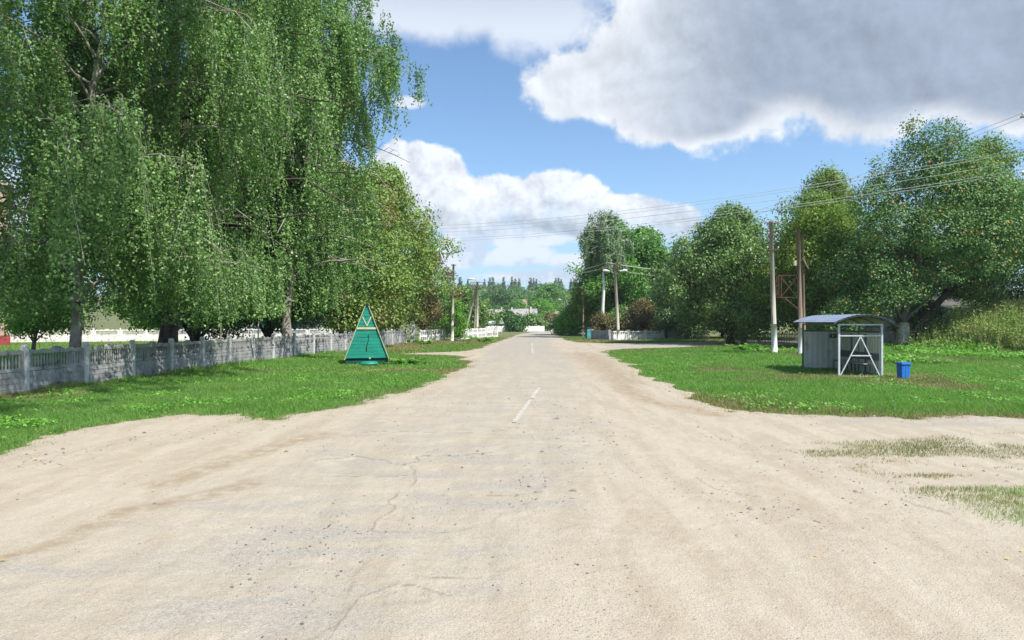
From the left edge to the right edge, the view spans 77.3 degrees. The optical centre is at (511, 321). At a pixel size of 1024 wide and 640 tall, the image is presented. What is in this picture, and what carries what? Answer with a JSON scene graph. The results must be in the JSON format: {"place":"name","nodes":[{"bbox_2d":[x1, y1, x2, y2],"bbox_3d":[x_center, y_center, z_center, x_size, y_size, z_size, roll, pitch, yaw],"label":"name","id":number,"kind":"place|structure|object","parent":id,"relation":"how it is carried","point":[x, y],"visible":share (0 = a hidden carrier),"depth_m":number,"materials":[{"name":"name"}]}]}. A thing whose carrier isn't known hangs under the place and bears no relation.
{"place":"outdoors","nodes":[
{"label":"outdoors","id":0,"kind":"place"},
{"bbox_2d":[0,331,877,639],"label":"road","id":1,"kind":"structure","parent":0,"point":[118,577],"depth_m":5.34,"materials":[{"name":"beige soil"}]},
{"bbox_2d":[0,408,1023,559],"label":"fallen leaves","id":2,"kind":"object","parent":1,"relation":"on","point":[694,415],"visible":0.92,"depth_m":7.14,"materials":[{"name":"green plant"}]},
{"bbox_2d":[512,343,540,421],"bbox_3d":[1.100,1.829,33.013,0.568,0.001,42.812,0,0,2],"label":"road marking","id":3,"kind":"object","parent":1,"relation":"on","point":[519,414],"visible":0.98,"depth_m":13.95,"materials":[{"name":"white paint"}]},
{"bbox_2d":[0,295,1022,453],"bbox_3d":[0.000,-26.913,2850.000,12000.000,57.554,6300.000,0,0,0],"label":"ground","id":4,"kind":"structure","parent":0,"point":[113,323],"depth_m":80.07,"materials":[{"name":"soil"}]},
{"bbox_2d":[0,182,13,345],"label":"brick building","id":5,"kind":"structure","parent":4,"relation":"on","point":[6,341],"depth_m":49.80,"materials":[{"name":"red paint"}]},
{"bbox_2d":[0,252,102,354],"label":"fruit tree","id":6,"kind":"object","parent":4,"relation":"on","point":[14,331],"visible":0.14,"depth_m":34.89,"materials":[{"name":"green plant"}]},
{"bbox_2d":[97,276,217,334],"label":"fruit tree","id":7,"kind":"object","parent":4,"relation":"on","point":[147,325],"visible":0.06,"depth_m":44.63,"materials":[{"name":"green plant"}]},
{"bbox_2d":[0,0,333,367],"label":"birch tree","id":8,"kind":"object","parent":4,"relation":"on","point":[171,242],"visible":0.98,"depth_m":19.43,"materials":[{"name":"green plant"}]},
{"bbox_2d":[15,77,326,355],"bbox_3d":[-15.704,-5.076,31.691,12.946,14.121,12.200,0,0,19],"label":"maple tree","id":9,"kind":"object","parent":4,"relation":"on","point":[196,334],"visible":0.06,"depth_m":30.69,"materials":[{"name":"green plant"}]},
{"bbox_2d":[8,328,351,342],"bbox_3d":[-29.488,1.269,61.702,31.301,1.366,1.626,0,0,-19],"label":"concrete fence","id":10,"kind":"object","parent":4,"relation":"on","point":[129,336],"visible":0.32,"depth_m":59.62,"materials":[{"name":"white concrete"}]},
{"bbox_2d":[0,0,395,359],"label":"birch tree","id":11,"kind":"object","parent":4,"relation":"on","point":[297,7],"visible":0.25,"depth_m":24.94,"materials":[{"name":"green plant"}]},
{"bbox_2d":[0,329,406,394],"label":"concrete fence","id":12,"kind":"object","parent":4,"relation":"on","point":[23,377],"visible":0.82,"depth_m":21.22,"materials":[{"name":"grey concrete"}]},
{"bbox_2d":[179,317,331,334],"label":"village hall","id":13,"kind":"structure","parent":4,"relation":"on","point":[293,331],"depth_m":76.00,"materials":[{"name":"white paint"}]},
{"bbox_2d":[255,321,262,334],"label":"door","id":14,"kind":"structure","parent":13,"relation":"in","point":[256,331],"depth_m":75.95,"materials":[{"name":"paint"}]},
{"bbox_2d":[165,0,432,346],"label":"birch tree","id":15,"kind":"object","parent":4,"relation":"on","point":[348,52],"visible":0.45,"depth_m":31.99,"materials":[{"name":"green plant"}]},
{"bbox_2d":[213,147,391,348],"bbox_3d":[-14.379,-4.902,39.145,13.479,13.808,13.613,0,0,16],"label":"maple tree","id":16,"kind":"object","parent":4,"relation":"on","point":[269,330],"visible":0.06,"depth_m":37.67,"materials":[{"name":"green plant"}]},
{"bbox_2d":[298,253,366,333],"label":"lime tree","id":17,"kind":"object","parent":4,"relation":"on","point":[320,320],"depth_m":68.61,"materials":[{"name":"green plant"}]},
{"bbox_2d":[292,162,434,342],"bbox_3d":[-11.815,-4.810,45.573,13.538,13.939,11.509,0,0,-43],"label":"maple tree","id":18,"kind":"object","parent":4,"relation":"on","point":[347,322],"visible":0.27,"depth_m":44.73,"materials":[{"name":"green plant"}]},
{"bbox_2d":[344,305,388,364],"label":"well house","id":19,"kind":"structure","parent":4,"relation":"on","point":[366,346],"depth_m":26.94,"materials":[{"name":"green paint"}]},
{"bbox_2d":[378,357,430,364],"bbox_3d":[-4.564,1.699,27.245,2.305,0.381,1.179,0,0,0],"label":"burdock plant","id":20,"kind":"object","parent":4,"relation":"on","point":[402,360],"visible":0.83,"depth_m":27.13,"materials":[{"name":"green plant"}]},
{"bbox_2d":[349,158,464,338],"bbox_3d":[-10.759,-5.820,53.639,13.377,15.648,13.254,0,0,0],"label":"chestnut tree","id":21,"kind":"object","parent":4,"relation":"on","point":[393,184],"visible":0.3,"depth_m":52.27,"materials":[{"name":"green plant"}]},
{"bbox_2d":[410,322,414,341],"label":"gate pillar","id":22,"kind":"structure","parent":4,"relation":"on","point":[412,332],"depth_m":56.10,"materials":[{"name":"concrete"}]},
{"bbox_2d":[408,339,438,343],"bbox_3d":[-6.810,1.651,51.265,3.124,0.483,1.335,0,0,11],"label":"burdock plant","id":23,"kind":"object","parent":4,"relation":"on","point":[425,342],"visible":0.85,"depth_m":51.31,"materials":[{"name":"green plant"}]},
{"bbox_2d":[419,329,444,340],"bbox_3d":[-7.450,1.300,60.000,0.140,1.180,5.441,0,0,19],"label":"white fence","id":24,"kind":"object","parent":4,"relation":"on","point":[437,334],"visible":0.81,"depth_m":59.91,"materials":[{"name":"white concrete"}]},
{"bbox_2d":[415,287,451,334],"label":"bush","id":25,"kind":"object","parent":4,"relation":"on","point":[441,295],"visible":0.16,"depth_m":86.50,"materials":[{"name":"green plant"}]},
{"bbox_2d":[401,242,468,339],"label":"chestnut tree","id":26,"kind":"object","parent":4,"relation":"on","point":[433,313],"visible":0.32,"depth_m":58.40,"materials":[{"name":"green plant"}]},
{"bbox_2d":[451,263,456,340],"bbox_3d":[-5.518,-1.759,60.460,0.581,7.482,0.371,0,0,0],"label":"utility pole","id":27,"kind":"object","parent":4,"relation":"on","point":[452,317],"visible":0.79,"depth_m":60.40,"materials":[{"name":"concrete"}]},
{"bbox_2d":[436,298,472,340],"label":"sapling","id":28,"kind":"object","parent":4,"relation":"on","point":[461,322],"visible":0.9,"depth_m":61.10,"materials":[{"name":"green plant"}]},
{"bbox_2d":[457,277,462,285],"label":"poplar tree","id":29,"kind":"object","parent":4,"relation":"on","point":[459,281],"visible":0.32,"depth_m":574.61,"materials":[{"name":"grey plant"}]},
{"bbox_2d":[433,283,506,335],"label":"bush","id":30,"kind":"object","parent":4,"relation":"on","point":[483,308],"visible":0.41,"depth_m":77.01,"materials":[{"name":"green plant"}]},
{"bbox_2d":[459,328,485,339],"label":"white fence","id":31,"kind":"object","parent":4,"relation":"on","point":[474,332],"visible":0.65,"depth_m":70.38,"materials":[{"name":"white concrete"}]},
{"bbox_2d":[468,278,483,337],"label":"lamp pole","id":32,"kind":"object","parent":4,"relation":"on","point":[476,312],"visible":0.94,"depth_m":70.95,"materials":[{"name":"concrete"}]},
{"bbox_2d":[462,336,499,341],"bbox_3d":[-2.763,1.588,57.655,3.518,0.613,1.627,0,0,0],"label":"burdock plant","id":33,"kind":"object","parent":4,"relation":"on","point":[488,339],"visible":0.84,"depth_m":57.73,"materials":[{"name":"green plant"}]},
{"bbox_2d":[480,312,499,327],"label":"bush","id":34,"kind":"object","parent":4,"relation":"on","point":[485,323],"visible":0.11,"depth_m":126.92,"materials":[{"name":"green plant"}]},
{"bbox_2d":[481,298,500,308],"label":"tree","id":35,"kind":"object","parent":4,"relation":"on","point":[492,306],"visible":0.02,"depth_m":188.32,"materials":[{"name":"green plant"}]},
{"bbox_2d":[486,326,497,336],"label":"white fence","id":36,"kind":"object","parent":4,"relation":"on","point":[491,331],"visible":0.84,"depth_m":76.72,"materials":[{"name":"white concrete"}]},
{"bbox_2d":[487,326,508,331],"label":"wall","id":37,"kind":"structure","parent":4,"relation":"on","point":[500,328],"depth_m":117.36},
{"bbox_2d":[489,289,518,308],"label":"tree","id":38,"kind":"object","parent":4,"relation":"on","point":[501,296],"visible":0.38,"depth_m":238.23,"materials":[{"name":"green plant"}]},
{"bbox_2d":[487,307,521,320],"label":"house","id":39,"kind":"structure","parent":4,"relation":"on","point":[519,311],"depth_m":175.24,"materials":[{"name":"white paint"}]},
{"bbox_2d":[494,307,528,325],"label":"bush","id":40,"kind":"object","parent":4,"relation":"on","point":[509,312],"visible":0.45,"depth_m":130.62,"materials":[{"name":"green plant"}]},
{"bbox_2d":[0,332,1023,526],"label":"grass","id":41,"kind":"structure","parent":4,"relation":"on","point":[83,414],"depth_m":17.53,"materials":[{"name":"green plant"}]},
{"bbox_2d":[0,336,1023,521],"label":"dry grass","id":42,"kind":"structure","parent":4,"relation":"on","point":[739,405],"depth_m":15.86,"materials":[{"name":"green plant"}]},
{"bbox_2d":[0,337,1023,639],"bbox_3d":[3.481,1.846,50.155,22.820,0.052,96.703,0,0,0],"label":"dirt verge","id":43,"kind":"structure","parent":4,"relation":"on","point":[886,577],"depth_m":7.03,"materials":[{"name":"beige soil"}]},
{"bbox_2d":[501,299,528,308],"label":"tree","id":44,"kind":"object","parent":4,"relation":"on","point":[517,304],"visible":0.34,"depth_m":203.69,"materials":[{"name":"green plant"}]},
{"bbox_2d":[503,312,531,331],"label":"bush","id":45,"kind":"object","parent":4,"relation":"on","point":[516,323],"visible":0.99,"depth_m":117.08,"materials":[{"name":"green plant"}]},
{"bbox_2d":[522,307,537,315],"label":"house","id":46,"kind":"structure","parent":4,"relation":"on","point":[524,311],"depth_m":177.24,"materials":[{"name":"white paint"}]},
{"bbox_2d":[523,326,543,331],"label":"wall","id":47,"kind":"structure","parent":4,"relation":"on","point":[535,328],"depth_m":120.20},
{"bbox_2d":[523,311,551,329],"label":"bush","id":48,"kind":"object","parent":4,"relation":"on","point":[537,319],"visible":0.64,"depth_m":132.47,"materials":[{"name":"green plant"}]},
{"bbox_2d":[520,297,557,315],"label":"tree","id":49,"kind":"object","parent":4,"relation":"on","point":[540,305],"visible":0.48,"depth_m":183.31,"materials":[{"name":"green plant"}]},
{"bbox_2d":[526,282,569,310],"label":"tree","id":50,"kind":"object","parent":4,"relation":"on","point":[545,293],"visible":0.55,"depth_m":213.83,"materials":[{"name":"green plant"}]},
{"bbox_2d":[542,311,557,329],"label":"bush","id":51,"kind":"object","parent":4,"relation":"on","point":[551,315],"visible":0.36,"depth_m":136.60,"materials":[{"name":"plant"}]},
{"bbox_2d":[547,316,562,334],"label":"bush","id":52,"kind":"object","parent":4,"relation":"on","point":[551,326],"visible":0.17,"depth_m":91.58,"materials":[{"name":"green plant"}]},
{"bbox_2d":[552,303,593,334],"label":"bush","id":53,"kind":"object","parent":4,"relation":"on","point":[566,325],"visible":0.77,"depth_m":87.14,"materials":[{"name":"green plant"}]},
{"bbox_2d":[565,270,600,334],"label":"plum tree","id":54,"kind":"object","parent":4,"relation":"on","point":[577,301],"visible":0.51,"depth_m":85.17,"materials":[{"name":"green plant"}]},
{"bbox_2d":[582,287,585,336],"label":"utility pole","id":55,"kind":"object","parent":4,"relation":"on","point":[583,288],"visible":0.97,"depth_m":79.92,"materials":[{"name":"brown wood"}]},
{"bbox_2d":[587,329,590,338],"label":"garden gate","id":56,"kind":"structure","parent":4,"relation":"on","point":[588,333],"depth_m":68.03,"materials":[{"name":"teal metal"}]},
{"bbox_2d":[590,329,608,339],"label":"garden wall","id":57,"kind":"structure","parent":4,"relation":"on","point":[598,334],"depth_m":65.51,"materials":[{"name":"concrete"}]},
{"bbox_2d":[585,311,615,336],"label":"smoke bush","id":58,"kind":"object","parent":4,"relation":"on","point":[600,321],"visible":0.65,"depth_m":70.38,"materials":[{"name":"brown plant"}]},
{"bbox_2d":[568,208,637,313],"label":"birch tree","id":59,"kind":"object","parent":4,"relation":"on","point":[599,254],"visible":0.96,"depth_m":71.24,"materials":[{"name":"green plant"}]},
{"bbox_2d":[563,218,652,314],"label":"ash tree","id":60,"kind":"object","parent":4,"relation":"on","point":[594,277],"visible":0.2,"depth_m":81.84,"materials":[{"name":"green plant"}]},
{"bbox_2d":[603,262,626,339],"bbox_3d":[10.133,-1.918,62.955,2.401,7.814,0.442,0,0,0],"label":"lamp pole","id":61,"kind":"object","parent":4,"relation":"on","point":[616,304],"visible":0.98,"depth_m":62.88,"materials":[{"name":"concrete"}]},
{"bbox_2d":[604,304,635,333],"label":"bush","id":62,"kind":"object","parent":4,"relation":"on","point":[621,311],"visible":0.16,"depth_m":71.18,"materials":[{"name":"green plant"}]},
{"bbox_2d":[577,224,679,319],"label":"ash tree","id":63,"kind":"object","parent":4,"relation":"on","point":[647,249],"visible":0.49,"depth_m":78.61,"materials":[{"name":"green plant"}]},
{"bbox_2d":[609,330,664,339],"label":"garden wall","id":64,"kind":"structure","parent":4,"relation":"on","point":[630,336],"depth_m":64.29,"materials":[{"name":"white concrete"}]},
{"bbox_2d":[619,297,658,333],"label":"smoke bush","id":65,"kind":"object","parent":4,"relation":"on","point":[639,315],"visible":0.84,"depth_m":68.23,"materials":[{"name":"brown plant"}]},
{"bbox_2d":[650,311,682,338],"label":"bush","id":66,"kind":"object","parent":4,"relation":"on","point":[659,329],"visible":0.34,"depth_m":65.30,"materials":[{"name":"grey plant"}]},
{"bbox_2d":[403,281,940,319],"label":"woods","id":67,"kind":"object","parent":4,"relation":"on","point":[514,289],"visible":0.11,"depth_m":463.48,"materials":[{"name":"green plant"}]},
{"bbox_2d":[637,252,718,338],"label":"willow tree","id":68,"kind":"object","parent":4,"relation":"on","point":[666,316],"visible":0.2,"depth_m":62.73,"materials":[{"name":"green plant"}]},
{"bbox_2d":[668,331,707,339],"bbox_3d":[17.364,1.383,63.318,4.201,0.934,0.065,0,0,38],"label":"picket fence","id":69,"kind":"object","parent":4,"relation":"on","point":[680,336],"visible":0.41,"depth_m":63.16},
{"bbox_2d":[682,281,753,337],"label":"elm tree","id":70,"kind":"object","parent":4,"relation":"on","point":[722,334],"visible":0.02,"depth_m":69.84,"materials":[{"name":"green plant"}]},
{"bbox_2d":[644,199,821,343],"bbox_3d":[17.970,-4.030,52.662,14.093,12.041,12.538,0,0,0],"label":"chestnut tree","id":71,"kind":"object","parent":4,"relation":"on","point":[721,254],"visible":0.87,"depth_m":50.68,"materials":[{"name":"green plant"}]},
{"bbox_2d":[723,343,771,350],"bbox_3d":[14.248,1.596,38.491,3.390,0.597,1.694,0,0,0],"label":"burdock plant","id":72,"kind":"object","parent":4,"relation":"on","point":[740,347],"visible":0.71,"depth_m":38.43,"materials":[{"name":"green plant"}]},
{"bbox_2d":[734,332,797,341],"bbox_3d":[23.258,1.378,57.271,6.964,0.944,0.065,0,0,21],"label":"picket fence","id":73,"kind":"object","parent":4,"relation":"on","point":[786,339],"visible":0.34,"depth_m":56.96,"materials":[{"name":"wood"}]},
{"bbox_2d":[764,220,779,353],"bbox_3d":[14.686,-1.883,36.273,0.912,7.734,0.320,0,0,-6],"label":"utility pole","id":74,"kind":"object","parent":4,"relation":"on","point":[773,305],"visible":0.98,"depth_m":36.20,"materials":[{"name":"concrete"}]},
{"bbox_2d":[723,233,844,332],"bbox_3d":[28.939,-3.813,63.733,15.356,11.684,13.587,0,0,-31],"label":"elm tree","id":75,"kind":"object","parent":4,"relation":"on","point":[794,328],"visible":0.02,"depth_m":64.26,"materials":[{"name":"green plant"}]},
{"bbox_2d":[776,228,808,353],"bbox_3d":[15.275,-1.545,34.843,1.583,7.054,0.446,0,0,0],"label":"utility pole","id":76,"kind":"object","parent":4,"relation":"on","point":[800,288],"visible":0.92,"depth_m":34.77,"materials":[{"name":"brown wood"}]},
{"bbox_2d":[736,186,894,334],"bbox_3d":[21.527,-3.835,45.898,10.282,11.640,11.149,0,0,0],"label":"locust tree","id":77,"kind":"object","parent":4,"relation":"on","point":[811,220],"visible":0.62,"depth_m":44.48,"materials":[{"name":"green plant"}]},
{"bbox_2d":[760,161,906,311],"bbox_3d":[25.246,-5.579,52.429,12.006,15.143,11.411,0,0,0],"label":"locust tree","id":78,"kind":"object","parent":4,"relation":"on","point":[830,175],"visible":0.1,"depth_m":51.32,"materials":[{"name":"green plant"}]},
{"bbox_2d":[793,314,893,376],"bbox_3d":[11.720,0.806,22.927,1.895,2.107,4.000,0,0,6],"label":"bus shelter","id":79,"kind":"object","parent":4,"relation":"on","point":[855,350],"visible":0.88,"depth_m":23.29,"materials":[{"name":"white paint"}]},
{"bbox_2d":[806,294,881,330],"bbox_3d":[20.786,0.110,40.008,4.822,3.740,4.856,0,0,0],"label":"lilac bush","id":80,"kind":"object","parent":4,"relation":"on","point":[843,309],"visible":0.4,"depth_m":39.60,"materials":[{"name":"green plant"}]},
{"bbox_2d":[895,362,911,378],"bbox_3d":[12.320,1.573,20.150,0.360,0.585,0.300,0,0,-8],"label":"litter bin","id":81,"kind":"object","parent":4,"relation":"on","point":[903,369],"visible":0.8,"depth_m":20.04,"materials":[{"name":"blue plastic"}]},
{"bbox_2d":[809,110,1023,344],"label":"pear tree","id":82,"kind":"object","parent":4,"relation":"on","point":[987,205],"visible":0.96,"depth_m":38.96,"materials":[{"name":"green plant"}]},
{"bbox_2d":[886,295,955,343],"bbox_3d":[28.437,0.004,44.296,4.405,3.785,5.248,0,0,-29],"label":"elder bush","id":83,"kind":"object","parent":4,"relation":"on","point":[938,313],"visible":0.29,"depth_m":43.63,"materials":[{"name":"green plant"}]},
{"bbox_2d":[868,244,1006,298],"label":"elm tree","id":84,"kind":"object","parent":4,"relation":"on","point":[927,293],"visible":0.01,"depth_m":58.47,"materials":[{"name":"green plant"}]},
{"bbox_2d":[855,297,1022,342],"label":"grey house","id":85,"kind":"structure","parent":4,"relation":"on","point":[887,334],"depth_m":54.40,"materials":[{"name":"paint"}]},
{"bbox_2d":[885,292,1023,351],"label":"weeds","id":86,"kind":"object","parent":4,"relation":"on","point":[1004,319],"visible":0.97,"depth_m":37.78,"materials":[{"name":"green plant"}]},
{"bbox_2d":[920,128,1023,284],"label":"walnut tree","id":87,"kind":"object","parent":4,"relation":"on","point":[998,147],"visible":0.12,"depth_m":48.41,"materials":[{"name":"green plant"}]},
{"bbox_2d":[943,288,1007,320],"bbox_3d":[33.854,-0.459,45.842,5.476,4.851,5.914,0,0,-18],"label":"elder bush","id":88,"kind":"object","parent":4,"relation":"on","point":[962,305],"visible":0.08,"depth_m":46.20,"materials":[{"name":"green plant"}]},
{"bbox_2d":[0,0,1023,295],"label":"sky","id":89,"kind":"structure","parent":0,"point":[540,110],"materials":[{"name":"blue"}]},
{"bbox_2d":[565,340,1023,429],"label":"side road","id":90,"kind":"structure","parent":0,"point":[784,421],"depth_m":11.90,"materials":[{"name":"beige soil"}]},
{"bbox_3d":[23.400,-3.870,28.187,2.200,11.700,0.358,0,0,0],"label":"lamp pole","id":91,"kind":"object","parent":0,"visible":0},
{"bbox_2d":[431,172,1020,241],"bbox_3d":[4.100,-6.939,44.950,50.643,1.645,0.022,0,0,42],"label":"overhead wire","id":92,"kind":"object","parent":91,"relation":"attached to","point":[762,211],"visible":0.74,"depth_m":35.57,"materials":[{"name":"metal"}]},
{"bbox_2d":[434,149,1022,225],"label":"overhead wire","id":93,"kind":"object","parent":91,"relation":"attached to","point":[760,192],"visible":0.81,"depth_m":35.40,"materials":[{"name":"metal"}]},
{"bbox_2d":[444,152,1020,228],"bbox_3d":[4.250,-8.022,45.200,50.313,1.878,0.022,0,0,43],"label":"overhead wire","id":94,"kind":"object","parent":91,"relation":"attached to","point":[759,195],"visible":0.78,"depth_m":35.63,"materials":[{"name":"metal"}]},
{"bbox_2d":[443,169,1023,238],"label":"overhead wire","id":95,"kind":"object","parent":91,"relation":"attached to","point":[758,209],"visible":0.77,"depth_m":35.74,"materials":[{"name":"metal"}]},
{"bbox_2d":[454,161,1022,231],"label":"overhead wire","id":96,"kind":"object","parent":91,"relation":"attached to","point":[765,201],"visible":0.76,"depth_m":35.39,"materials":[{"name":"metal"}]},
{"bbox_2d":[642,118,1020,242],"bbox_3d":[19.100,-9.439,56.550,0.020,1.643,57.407,0,0,-8],"label":"overhead wire","id":97,"kind":"object","parent":91,"relation":"attached to","point":[895,166],"visible":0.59,"depth_m":35.27,"materials":[{"name":"metal"}]},
{"bbox_2d":[642,113,1021,238],"bbox_3d":[18.700,-9.771,56.550,0.020,1.978,57.380,0,0,-7],"label":"overhead wire","id":98,"kind":"object","parent":91,"relation":"attached to","point":[878,168],"visible":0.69,"depth_m":35.68,"materials":[{"name":"metal"}]}
]}

